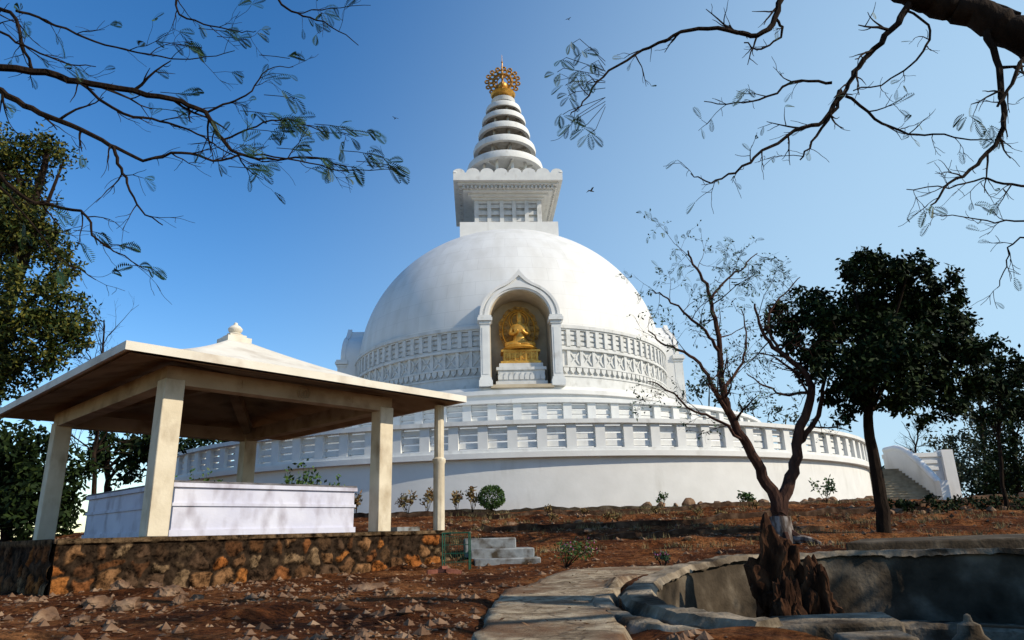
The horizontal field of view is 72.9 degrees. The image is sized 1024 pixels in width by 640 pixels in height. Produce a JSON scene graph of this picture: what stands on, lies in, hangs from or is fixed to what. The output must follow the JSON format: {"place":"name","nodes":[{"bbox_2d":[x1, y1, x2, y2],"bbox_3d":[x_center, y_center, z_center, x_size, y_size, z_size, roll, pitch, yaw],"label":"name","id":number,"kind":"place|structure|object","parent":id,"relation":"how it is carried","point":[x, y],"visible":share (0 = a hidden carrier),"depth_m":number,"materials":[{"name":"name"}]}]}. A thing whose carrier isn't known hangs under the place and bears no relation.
{"place":"outdoors","nodes":[
{"label":"outdoors","id":0,"kind":"place"},
{"bbox_2d":[391,527,419,530],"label":"white slab","id":1,"kind":"structure","parent":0,"point":[405,528],"depth_m":13.53,"materials":[{"name":"white stone"}]},
{"bbox_2d":[0,494,1023,639],"bbox_3d":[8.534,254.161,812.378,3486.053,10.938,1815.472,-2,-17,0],"label":"ground","id":2,"kind":"structure","parent":0,"point":[267,612],"depth_m":8.82,"materials":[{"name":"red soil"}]},
{"bbox_2d":[27,596,39,601],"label":"loose rock","id":3,"kind":"object","parent":2,"relation":"on","point":[35,598],"visible":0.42,"depth_m":7.91,"materials":[{"name":"beige stone"}]},
{"bbox_2d":[28,606,59,622],"bbox_3d":[-3.969,2.528,5.893,0.226,0.169,0.224,12,-22,-38],"label":"loose rock","id":4,"kind":"object","parent":2,"relation":"on","point":[50,613],"visible":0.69,"depth_m":5.87,"materials":[{"name":"beige stone"}]},
{"bbox_2d":[0,121,103,407],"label":"leafy tree","id":5,"kind":"object","parent":2,"relation":"on","point":[64,328],"visible":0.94,"depth_m":20.05,"materials":[{"name":"green plant"}]},
{"bbox_2d":[0,418,104,541],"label":"dark tree","id":6,"kind":"object","parent":2,"relation":"on","point":[21,473],"visible":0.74,"depth_m":22.95,"materials":[{"name":"green plant"}]},
{"bbox_2d":[69,614,92,626],"bbox_3d":[-3.374,2.361,5.412,0.161,0.118,0.154,-2,-17,0],"label":"loose rock","id":7,"kind":"object","parent":2,"relation":"on","point":[81,619],"visible":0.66,"depth_m":5.39,"materials":[{"name":"beige stone"}]},
{"bbox_2d":[35,291,137,493],"bbox_3d":[-15.992,3.287,26.377,3.202,9.339,3.558,-2,-17,0],"label":"bare tree","id":8,"kind":"object","parent":2,"relation":"on","point":[95,445],"visible":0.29,"depth_m":26.20,"materials":[{"name":"brown plant"}]},
{"bbox_2d":[81,595,112,606],"bbox_3d":[-4.276,2.913,7.122,0.249,0.159,0.225,-8,-18,20],"label":"loose rock","id":9,"kind":"object","parent":2,"relation":"on","point":[101,600],"visible":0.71,"depth_m":7.09,"materials":[{"name":"beige stone"}]},
{"bbox_2d":[103,619,117,626],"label":"loose rock","id":10,"kind":"object","parent":2,"relation":"on","point":[107,622],"visible":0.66,"depth_m":5.16,"materials":[{"name":"beige stone"}]},
{"bbox_2d":[110,579,129,588],"bbox_3d":[-5.123,3.489,9.097,0.258,0.161,0.216,-2,-17,0],"label":"loose rock","id":11,"kind":"object","parent":2,"relation":"on","point":[121,584],"visible":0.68,"depth_m":9.04,"materials":[{"name":"beige stone"}]},
{"bbox_2d":[110,596,140,611],"bbox_3d":[-3.683,2.720,6.605,0.243,0.154,0.232,-2,-17,0],"label":"loose rock","id":12,"kind":"object","parent":2,"relation":"on","point":[130,603],"visible":0.8,"depth_m":6.53,"materials":[{"name":"beige stone"}]},
{"bbox_2d":[80,430,186,491],"bbox_3d":[-16.225,6.625,29.437,5.225,5.148,2.349,-7,-18,16],"label":"dark tree","id":13,"kind":"object","parent":2,"relation":"on","point":[140,452],"visible":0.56,"depth_m":29.40,"materials":[{"name":"green plant"}]},
{"bbox_2d":[145,581,161,587],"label":"loose rock","id":14,"kind":"object","parent":2,"relation":"on","point":[153,583],"visible":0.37,"depth_m":9.31,"materials":[{"name":"beige stone"}]},
{"bbox_2d":[153,584,187,596],"bbox_3d":[-4.056,3.275,8.247,0.386,0.238,0.264,7,-19,-26],"label":"loose rock","id":15,"kind":"object","parent":2,"relation":"on","point":[172,590],"visible":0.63,"depth_m":8.19,"materials":[{"name":"beige stone"}]},
{"bbox_2d":[170,595,189,604],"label":"loose rock","id":16,"kind":"object","parent":2,"relation":"on","point":[179,599],"visible":0.8,"depth_m":6.72,"materials":[{"name":"beige stone"}]},
{"bbox_2d":[189,594,203,600],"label":"loose rock","id":17,"kind":"object","parent":2,"relation":"on","point":[198,596],"visible":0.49,"depth_m":7.37,"materials":[{"name":"grey stone"}]},
{"bbox_2d":[175,468,222,481],"bbox_3d":[-8.980,5.136,19.437,1.412,1.965,1.094,-2,-17,0],"label":"garden shrub","id":18,"kind":"object","parent":2,"relation":"on","point":[191,470],"visible":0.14,"depth_m":19.72,"materials":[{"name":"green plant"}]},
{"bbox_2d":[0,0,409,299],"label":"overhanging tree","id":19,"kind":"object","parent":2,"relation":"on","point":[30,70],"visible":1,"depth_m":7.36,"materials":[{"name":"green plant"}]},
{"bbox_2d":[177,437,234,462],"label":"dark tree","id":20,"kind":"object","parent":2,"relation":"on","point":[191,443],"visible":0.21,"depth_m":71.25,"materials":[{"name":"green plant"}]},
{"bbox_2d":[0,323,466,595],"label":"gazebo","id":21,"kind":"object","parent":2,"relation":"on","point":[234,384],"visible":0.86,"depth_m":12.22,"materials":[{"name":"concrete"}]},
{"bbox_2d":[81,480,357,537],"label":"wall","id":22,"kind":"structure","parent":21,"relation":"on","point":[203,508],"depth_m":11.97,"materials":[{"name":"white paint"}]},
{"bbox_2d":[281,458,344,485],"bbox_3d":[-5.461,4.865,18.962,1.648,2.117,0.978,-2,-17,0],"label":"garden shrub","id":23,"kind":"object","parent":2,"relation":"on","point":[298,481],"visible":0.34,"depth_m":19.03,"materials":[{"name":"green plant"}]},
{"bbox_2d":[337,593,348,597],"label":"loose rock","id":24,"kind":"object","parent":2,"relation":"on","point":[343,595],"visible":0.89,"depth_m":7.36,"materials":[{"name":"beige stone"}]},
{"bbox_2d":[354,490,362,512],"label":"dry plant","id":25,"kind":"object","parent":2,"relation":"on","point":[357,500],"visible":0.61,"depth_m":24.59,"materials":[{"name":"brown plant"}]},
{"bbox_2d":[348,583,388,591],"bbox_3d":[-1.753,3.293,8.414,0.559,0.196,0.305,-2,-17,0],"label":"loose rock","id":26,"kind":"object","parent":2,"relation":"on","point":[368,586],"visible":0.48,"depth_m":8.39,"materials":[{"name":"beige stone"}]},
{"bbox_2d":[384,588,400,595],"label":"loose rock","id":27,"kind":"object","parent":2,"relation":"on","point":[394,591],"visible":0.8,"depth_m":7.50,"materials":[{"name":"beige stone"}]},
{"bbox_2d":[394,489,417,513],"bbox_3d":[-3.764,6.503,24.648,0.822,0.927,0.550,-2,-17,0],"label":"dry plant","id":28,"kind":"object","parent":2,"relation":"on","point":[404,499],"visible":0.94,"depth_m":24.61,"materials":[{"name":"brown plant"}]},
{"bbox_2d":[419,487,432,510],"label":"dry plant","id":29,"kind":"object","parent":2,"relation":"on","point":[427,494],"visible":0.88,"depth_m":24.59,"materials":[{"name":"brown plant"}]},
{"bbox_2d":[427,569,438,573],"bbox_3d":[-1.219,3.967,10.928,0.240,0.060,0.100,3,-18,-16],"label":"broken brick","id":30,"kind":"object","parent":2,"relation":"on","point":[435,571],"visible":0.79,"depth_m":10.87,"materials":[{"name":"red brick"}]},
{"bbox_2d":[439,569,450,573],"bbox_3d":[-1.057,3.978,10.979,0.100,0.060,0.240,-8,-24,20],"label":"broken brick","id":31,"kind":"object","parent":2,"relation":"on","point":[442,570],"visible":0.64,"depth_m":10.88,"materials":[{"name":"red brick"}]},
{"bbox_2d":[446,568,461,573],"bbox_3d":[-0.912,3.944,10.880,0.240,0.060,0.100,11,-18,-2],"label":"broken brick","id":32,"kind":"object","parent":2,"relation":"on","point":[449,570],"visible":0.86,"depth_m":10.83,"materials":[{"name":"red brick"}]},
{"bbox_2d":[442,532,470,569],"bbox_3d":[-1.018,4.244,12.723,0.505,0.673,0.424,-2,-17,0],"label":"wire tree guard","id":33,"kind":"object","parent":2,"relation":"on","point":[464,553],"visible":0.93,"depth_m":12.62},
{"bbox_2d":[450,490,463,510],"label":"dry plant","id":34,"kind":"object","parent":2,"relation":"on","point":[455,495],"visible":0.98,"depth_m":24.65,"materials":[{"name":"brown plant"}]},
{"bbox_2d":[465,486,478,512],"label":"dry plant","id":35,"kind":"object","parent":2,"relation":"on","point":[473,499],"visible":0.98,"depth_m":24.66,"materials":[{"name":"brown plant"}]},
{"bbox_2d":[477,484,505,513],"bbox_3d":[-0.739,6.420,24.819,1.069,1.084,1.074,-2,-17,0],"label":"clipped bush","id":36,"kind":"object","parent":2,"relation":"on","point":[499,500],"visible":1,"depth_m":24.62,"materials":[{"name":"green plant"}]},
{"bbox_2d":[463,537,540,565],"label":"plinth steps","id":37,"kind":"structure","parent":2,"relation":"on","point":[495,551],"depth_m":13.62,"materials":[{"name":"white stone"}]},
{"bbox_2d":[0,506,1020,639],"bbox_3d":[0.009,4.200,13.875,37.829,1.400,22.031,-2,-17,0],"label":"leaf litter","id":38,"kind":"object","parent":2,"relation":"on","point":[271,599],"visible":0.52,"depth_m":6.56,"materials":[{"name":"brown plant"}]},
{"bbox_2d":[0,501,1023,639],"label":"gravel","id":39,"kind":"structure","parent":2,"relation":"on","point":[422,630],"depth_m":6.74,"materials":[{"name":"brown gravel"}]},
{"bbox_2d":[174,61,872,512],"bbox_3d":[-0.308,-3.642,53.435,45.300,39.800,45.300,-1,-17,-3],"label":"stupa","id":40,"kind":"object","parent":2,"relation":"on","point":[572,433],"visible":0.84,"depth_m":38.59,"materials":[{"name":"white paint"}]},
{"bbox_2d":[496,306,547,384],"bbox_3d":[0.458,1.462,40.368,2.900,5.161,2.100,-1,-17,-3],"label":"statue","id":41,"kind":"object","parent":40,"relation":"in","point":[519,330],"visible":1,"depth_m":39.69,"materials":[{"name":"metal"}]},
{"bbox_2d":[544,503,551,513],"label":"bed plant","id":42,"kind":"object","parent":2,"relation":"on","point":[549,508],"visible":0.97,"depth_m":23.38,"materials":[{"name":"brown plant"}]},
{"bbox_2d":[547,512,558,519],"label":"bed plant","id":43,"kind":"object","parent":2,"relation":"on","point":[551,515],"visible":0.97,"depth_m":21.58,"materials":[{"name":"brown plant"}]},
{"bbox_2d":[554,537,597,567],"bbox_3d":[1.142,4.161,12.461,0.783,0.591,0.900,-2,-17,0],"label":"flowering shrub","id":44,"kind":"object","parent":2,"relation":"on","point":[568,557],"visible":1,"depth_m":12.40,"materials":[{"name":"green plant"}]},
{"bbox_2d":[578,506,589,514],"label":"bed plant","id":45,"kind":"object","parent":2,"relation":"on","point":[583,510],"visible":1,"depth_m":22.55,"materials":[{"name":"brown plant"}]},
{"bbox_2d":[584,528,592,532],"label":"slope stone","id":46,"kind":"object","parent":2,"relation":"on","point":[587,530],"visible":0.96,"depth_m":18.03,"materials":[{"name":"grey stone"}]},
{"bbox_2d":[602,512,612,519],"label":"bed plant","id":47,"kind":"object","parent":2,"relation":"on","point":[608,516],"visible":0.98,"depth_m":21.60,"materials":[{"name":"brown plant"}]},
{"bbox_2d":[611,512,623,521],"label":"bed plant","id":48,"kind":"object","parent":2,"relation":"on","point":[616,517],"visible":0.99,"depth_m":20.78,"materials":[{"name":"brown plant"}]},
{"bbox_2d":[354,498,935,519],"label":"bed kerb","id":49,"kind":"structure","parent":2,"relation":"on","point":[554,511],"depth_m":23.99,"materials":[{"name":"stone"}]},
{"bbox_2d":[394,498,897,513],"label":"bed kerb","id":50,"kind":"structure","parent":2,"relation":"on","point":[601,508],"depth_m":25.55,"materials":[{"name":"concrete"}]},
{"bbox_2d":[641,502,651,505],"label":"edging stone","id":51,"kind":"object","parent":2,"relation":"on","point":[647,503],"visible":0.47,"depth_m":26.61,"materials":[{"name":"stone"}]},
{"bbox_2d":[648,505,660,513],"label":"bed plant","id":52,"kind":"object","parent":2,"relation":"on","point":[654,508],"visible":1,"depth_m":23.02,"materials":[{"name":"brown plant"}]},
{"bbox_2d":[656,491,668,508],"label":"young plant","id":53,"kind":"object","parent":2,"relation":"on","point":[662,496],"visible":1,"depth_m":25.13,"materials":[{"name":"green plant"}]},
{"bbox_2d":[654,551,670,565],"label":"flowering plant","id":54,"kind":"object","parent":2,"relation":"on","point":[663,557],"visible":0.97,"depth_m":11.88,"materials":[{"name":"green plant"}]},
{"bbox_2d":[682,498,695,505],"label":"edging stone","id":55,"kind":"object","parent":2,"relation":"on","point":[688,501],"visible":0.74,"depth_m":27.11,"materials":[{"name":"brown stone"}]},
{"bbox_2d":[690,505,703,516],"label":"bed plant","id":56,"kind":"object","parent":2,"relation":"on","point":[697,510],"visible":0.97,"depth_m":21.88,"materials":[{"name":"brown plant"}]},
{"bbox_2d":[587,525,824,539],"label":"bed kerb","id":57,"kind":"structure","parent":2,"relation":"on","point":[656,534],"depth_m":17.06,"materials":[{"name":"stone"}]},
{"bbox_2d":[685,377,730,406],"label":"hill tree","id":58,"kind":"object","parent":2,"relation":"on","point":[703,384],"visible":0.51,"depth_m":83.01,"materials":[{"name":"green plant"}]},
{"bbox_2d":[616,209,866,544],"bbox_3d":[5.962,1.153,16.565,7.056,8.169,2.990,6,-19,-24],"label":"forked tree","id":59,"kind":"object","parent":2,"relation":"on","point":[779,518],"visible":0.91,"depth_m":16.59,"materials":[{"name":"brown plant"}]},
{"bbox_2d":[736,490,755,501],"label":"young plant","id":60,"kind":"object","parent":2,"relation":"on","point":[747,497],"visible":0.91,"depth_m":26.17,"materials":[{"name":"green plant"}]},
{"bbox_2d":[481,492,1023,531],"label":"bed kerb","id":61,"kind":"structure","parent":2,"relation":"on","point":[721,516],"depth_m":19.89,"materials":[{"name":"stone"}]},
{"bbox_2d":[746,501,758,508],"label":"bed plant","id":62,"kind":"object","parent":2,"relation":"on","point":[754,503],"visible":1,"depth_m":23.66,"materials":[{"name":"brown plant"}]},
{"bbox_2d":[738,394,798,449],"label":"hill tree","id":63,"kind":"object","parent":2,"relation":"on","point":[778,411],"visible":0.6,"depth_m":85.31,"materials":[{"name":"green plant"}]},
{"bbox_2d":[544,0,1023,308],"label":"overhanging tree","id":64,"kind":"object","parent":2,"relation":"on","point":[994,24],"visible":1,"depth_m":5.95,"materials":[{"name":"brown plant"}]},
{"bbox_2d":[591,547,1023,639],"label":"pond basin","id":65,"kind":"object","parent":2,"relation":"on","point":[929,594],"visible":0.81,"depth_m":7.29,"materials":[{"name":"grey concrete"}]},
{"bbox_2d":[743,512,799,617],"bbox_3d":[2.529,2.598,6.460,0.589,1.574,0.490,14,-23,-41],"label":"tree stump","id":66,"kind":"object","parent":65,"relation":"in","point":[778,555],"visible":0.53,"depth_m":6.42,"materials":[{"name":"brown wood"}]},
{"bbox_2d":[769,570,807,616],"bbox_3d":[2.364,2.644,5.858,0.322,0.997,0.363,-2,-17,0],"label":"tree stump","id":67,"kind":"object","parent":65,"relation":"in","point":[786,601],"visible":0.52,"depth_m":5.86,"materials":[{"name":"brown wood"}]},
{"bbox_2d":[765,562,820,617],"bbox_3d":[2.596,2.706,6.274,0.408,1.059,0.580,12,-22,-38],"label":"upright rock","id":68,"kind":"object","parent":65,"relation":"in","point":[811,604],"visible":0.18,"depth_m":6.08,"materials":[{"name":"stone"}]},
{"bbox_2d":[800,554,844,613],"bbox_3d":[2.750,2.656,6.093,0.356,1.135,0.365,10,-21,-34],"label":"tree stump","id":69,"kind":"object","parent":65,"relation":"in","point":[818,582],"visible":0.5,"depth_m":6.12,"materials":[{"name":"brown wood"}]},
{"bbox_2d":[769,612,905,639],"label":"concrete block","id":70,"kind":"structure","parent":65,"relation":"in","point":[827,626],"depth_m":4.97,"materials":[{"name":"grey concrete"}]},
{"bbox_2d":[834,630,918,639],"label":"concrete block","id":71,"kind":"structure","parent":65,"relation":"in","point":[883,635],"depth_m":4.28,"materials":[{"name":"grey concrete"}]},
{"bbox_2d":[951,613,990,639],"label":"fountain nozzle","id":72,"kind":"object","parent":65,"relation":"in","point":[968,628],"visible":1,"depth_m":4.71,"materials":[{"name":"grey stone"}]},
{"bbox_2d":[978,623,1023,628],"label":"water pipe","id":73,"kind":"object","parent":65,"relation":"in","point":[1003,626],"visible":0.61,"depth_m":4.79,"materials":[{"name":"metal"}]},
{"bbox_2d":[808,474,836,502],"bbox_3d":[11.944,6.436,26.491,1.145,1.115,0.748,10,-20,-33],"label":"young plant","id":74,"kind":"object","parent":2,"relation":"on","point":[828,488],"visible":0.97,"depth_m":26.51,"materials":[{"name":"green plant"}]},
{"bbox_2d":[759,243,994,532],"bbox_3d":[9.705,1.608,17.229,5.934,7.220,3.646,3,-18,-16],"label":"dense tree","id":75,"kind":"object","parent":2,"relation":"on","point":[890,352],"visible":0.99,"depth_m":17.13,"materials":[{"name":"green plant"}]},
{"bbox_2d":[888,498,894,509],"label":"bed plant","id":76,"kind":"object","parent":2,"relation":"on","point":[890,504],"visible":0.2,"depth_m":21.41,"materials":[{"name":"green plant"}]},
{"bbox_2d":[891,508,903,512],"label":"bed stone","id":77,"kind":"object","parent":2,"relation":"on","point":[897,510],"visible":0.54,"depth_m":20.99,"materials":[{"name":"grey stone"}]},
{"bbox_2d":[893,498,912,511],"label":"bed plant","id":78,"kind":"object","parent":2,"relation":"on","point":[898,502],"visible":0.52,"depth_m":21.36,"materials":[{"name":"green plant"}]},
{"bbox_2d":[894,498,919,512],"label":"bed plant","id":79,"kind":"object","parent":2,"relation":"on","point":[905,506],"visible":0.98,"depth_m":20.91,"materials":[{"name":"green plant"}]},
{"bbox_2d":[869,445,950,499],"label":"terrace staircase","id":80,"kind":"structure","parent":2,"relation":"on","point":[908,474],"depth_m":39.00,"materials":[{"name":"white concrete"}]},
{"bbox_2d":[894,411,936,452],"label":"bare tree","id":81,"kind":"object","parent":2,"relation":"on","point":[915,445],"visible":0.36,"depth_m":61.44,"materials":[{"name":"brown plant"}]},
{"bbox_2d":[882,449,962,499],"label":"parapet wall","id":82,"kind":"structure","parent":2,"relation":"on","point":[941,464],"depth_m":42.71,"materials":[{"name":"white paint"}]},
{"bbox_2d":[920,493,940,506],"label":"bed plant","id":83,"kind":"object","parent":2,"relation":"on","point":[929,497],"visible":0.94,"depth_m":22.28,"materials":[{"name":"green plant"}]},
{"bbox_2d":[846,534,1023,550],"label":"concrete platform","id":84,"kind":"structure","parent":2,"relation":"on","point":[1013,541],"depth_m":10.54,"materials":[{"name":"grey concrete"}]},
{"bbox_2d":[921,427,967,464],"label":"hill tree","id":85,"kind":"object","parent":2,"relation":"on","point":[937,444],"visible":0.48,"depth_m":59.23,"materials":[{"name":"green plant"}]},
{"bbox_2d":[929,499,963,512],"bbox_3d":[12.820,5.496,20.511,0.541,0.438,0.856,8,-19,-28],"label":"bed plant","id":86,"kind":"object","parent":2,"relation":"on","point":[937,506],"visible":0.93,"depth_m":20.56,"materials":[{"name":"green plant"}]},
{"bbox_2d":[940,497,968,509],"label":"bed plant","id":87,"kind":"object","parent":2,"relation":"on","point":[956,501],"visible":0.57,"depth_m":21.59,"materials":[{"name":"green plant"}]},
{"bbox_2d":[954,458,971,496],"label":"tree","id":88,"kind":"object","parent":2,"relation":"on","point":[967,490],"visible":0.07,"depth_m":71.87,"materials":[{"name":"green plant"}]},
{"bbox_2d":[946,492,979,505],"bbox_3d":[14.683,5.830,22.539,0.930,0.463,0.414,-8,-18,19],"label":"bed plant","id":89,"kind":"object","parent":2,"relation":"on","point":[970,498],"visible":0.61,"depth_m":22.47,"materials":[{"name":"green plant"}]},
{"bbox_2d":[939,335,1023,486],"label":"hill tree","id":90,"kind":"object","parent":2,"relation":"on","point":[950,440],"visible":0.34,"depth_m":51.24,"materials":[{"name":"green plant"}]},
{"bbox_2d":[959,461,1008,496],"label":"tree","id":91,"kind":"object","parent":2,"relation":"on","point":[973,487],"visible":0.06,"depth_m":69.57,"materials":[{"name":"green plant"}]},
{"bbox_2d":[970,498,1000,510],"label":"bed plant","id":92,"kind":"object","parent":2,"relation":"on","point":[980,505],"visible":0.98,"depth_m":20.72,"materials":[{"name":"green plant"}]},
{"bbox_2d":[954,332,1023,509],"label":"hill tree","id":93,"kind":"object","parent":2,"relation":"on","point":[999,413],"visible":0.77,"depth_m":21.93,"materials":[{"name":"green plant"}]},
{"bbox_2d":[986,506,996,511],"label":"bed stone","id":94,"kind":"object","parent":2,"relation":"on","point":[990,508],"visible":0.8,"depth_m":20.29,"materials":[{"name":"stone"}]},
{"bbox_2d":[980,494,1003,508],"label":"bed plant","id":95,"kind":"object","parent":2,"relation":"on","point":[997,499],"visible":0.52,"depth_m":21.72,"materials":[{"name":"green plant"}]},
{"bbox_2d":[961,365,1023,495],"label":"hill tree","id":96,"kind":"object","parent":2,"relation":"on","point":[1013,442],"visible":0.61,"depth_m":36.92,"materials":[{"name":"green plant"}]},
{"bbox_2d":[989,493,1023,505],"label":"bed plant","id":97,"kind":"object","parent":2,"relation":"on","point":[1010,497],"visible":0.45,"depth_m":21.90,"materials":[{"name":"green plant"}]},
{"bbox_2d":[1010,505,1021,509],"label":"bed stone","id":98,"kind":"object","parent":2,"relation":"on","point":[1011,506],"visible":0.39,"depth_m":21.06,"materials":[{"name":"grey stone"}]},
{"bbox_2d":[1010,497,1023,509],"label":"bed plant","id":99,"kind":"object","parent":2,"relation":"on","point":[1016,502],"visible":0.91,"depth_m":20.61,"materials":[{"name":"green plant"}]},
{"bbox_2d":[0,0,1023,536],"label":"sky","id":100,"kind":"structure","parent":0,"point":[312,268],"materials":[{"name":"blue"}]},
{"bbox_2d":[471,565,671,639],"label":"path","id":101,"kind":"structure","parent":0,"point":[551,600],"depth_m":5.29,"materials":[{"name":"beige stone"}]}
]}

